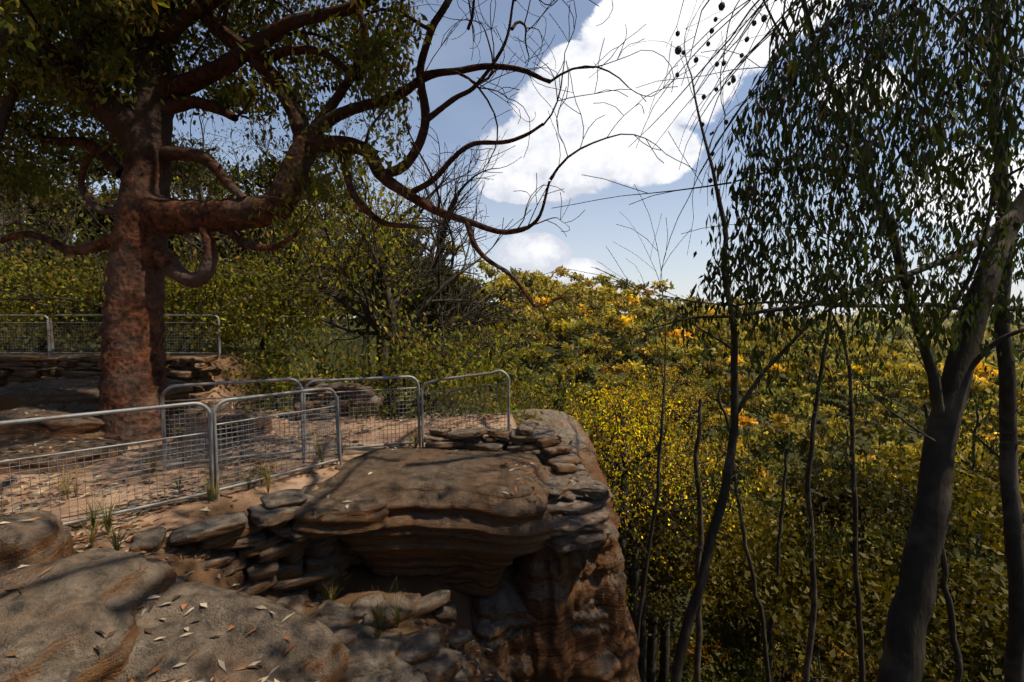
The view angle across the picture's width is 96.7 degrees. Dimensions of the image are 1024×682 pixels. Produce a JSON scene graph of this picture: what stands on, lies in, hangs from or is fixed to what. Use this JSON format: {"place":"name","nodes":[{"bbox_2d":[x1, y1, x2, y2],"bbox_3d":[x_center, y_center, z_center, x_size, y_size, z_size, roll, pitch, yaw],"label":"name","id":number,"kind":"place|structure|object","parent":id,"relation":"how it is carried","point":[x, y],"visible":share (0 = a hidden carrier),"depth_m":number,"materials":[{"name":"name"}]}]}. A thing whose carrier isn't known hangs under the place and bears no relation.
{"place":"outdoors","nodes":[
{"label":"outdoors","id":0,"kind":"place"},
{"bbox_2d":[0,312,1023,681],"bbox_3d":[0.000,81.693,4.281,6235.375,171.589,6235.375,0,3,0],"label":"ground","id":1,"kind":"structure","parent":0,"point":[362,580],"depth_m":7.12,"materials":[{"name":"brown soil"}]},
{"bbox_2d":[0,510,349,681],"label":"rocks","id":2,"kind":"object","parent":1,"relation":"on","point":[62,611],"visible":1,"depth_m":2.88,"materials":[{"name":"brown stone"}]},
{"bbox_2d":[3,396,495,640],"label":"grass tufts","id":3,"kind":"object","parent":1,"relation":"on","point":[108,524],"visible":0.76,"depth_m":4.94,"materials":[{"name":"green plant"}]},
{"bbox_2d":[0,315,509,525],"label":"fence frames","id":4,"kind":"structure","parent":1,"relation":"on","point":[213,459],"depth_m":6.05,"materials":[{"name":"grey metal"}]},
{"bbox_2d":[0,323,506,520],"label":"fence","id":5,"kind":"object","parent":4,"relation":"attached to","point":[237,423],"visible":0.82,"depth_m":6.05,"materials":[{"name":"grey metal"}]},
{"bbox_2d":[0,406,511,681],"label":"ground pebbles","id":6,"kind":"object","parent":1,"relation":"on","point":[423,655],"visible":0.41,"depth_m":4.34,"materials":[{"name":"dry leaves"},{"name":"wood"},{"name":"stone"}]},
{"bbox_2d":[0,378,552,596],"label":"sandstone rocks","id":7,"kind":"object","parent":1,"relation":"on","point":[459,521],"visible":0.84,"depth_m":5.32,"materials":[{"name":"brown stone"}]},
{"bbox_2d":[0,355,580,607],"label":"rocks","id":8,"kind":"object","parent":1,"relation":"on","point":[270,545],"depth_m":4.97,"materials":[{"name":"brown stone"}]},
{"bbox_2d":[0,378,596,681],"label":"fallen leaves","id":9,"kind":"object","parent":1,"relation":"on","point":[149,630],"visible":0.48,"depth_m":5.03,"materials":[{"name":"brown plant"}]},
{"bbox_2d":[0,0,696,446],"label":"tree","id":10,"kind":"object","parent":1,"relation":"on","point":[148,212],"depth_m":7.26,"materials":[{"name":"brown plant"}]},
{"bbox_2d":[0,28,777,681],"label":"trees","id":11,"kind":"object","parent":1,"relation":"on","point":[88,276],"depth_m":13.93,"materials":[{"name":"green plant"}]},
{"bbox_2d":[5,5,1023,681],"bbox_3d":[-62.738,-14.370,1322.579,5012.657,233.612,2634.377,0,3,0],"label":"forest","id":12,"kind":"object","parent":1,"relation":"on","point":[979,595],"depth_m":40.11,"materials":[{"name":"green plant"}]},
{"bbox_2d":[408,409,640,681],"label":"sandstone cliff","id":13,"kind":"structure","parent":1,"relation":"on","point":[555,609],"depth_m":5.30,"materials":[{"name":"brown stone"}]},
{"bbox_2d":[489,0,1023,681],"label":"trees","id":14,"kind":"object","parent":1,"relation":"on","point":[835,178],"depth_m":4.03,"materials":[{"name":"green plant"}]},
{"bbox_2d":[675,0,1023,285],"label":"gum nuts","id":15,"kind":"object","parent":14,"relation":"attached to","point":[813,63],"visible":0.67,"depth_m":2.36,"materials":[{"name":"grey plant"}]},
{"bbox_2d":[1,0,1023,319],"label":"sky","id":16,"kind":"structure","parent":0,"point":[543,247],"materials":[{"name":"blue"}]}
]}

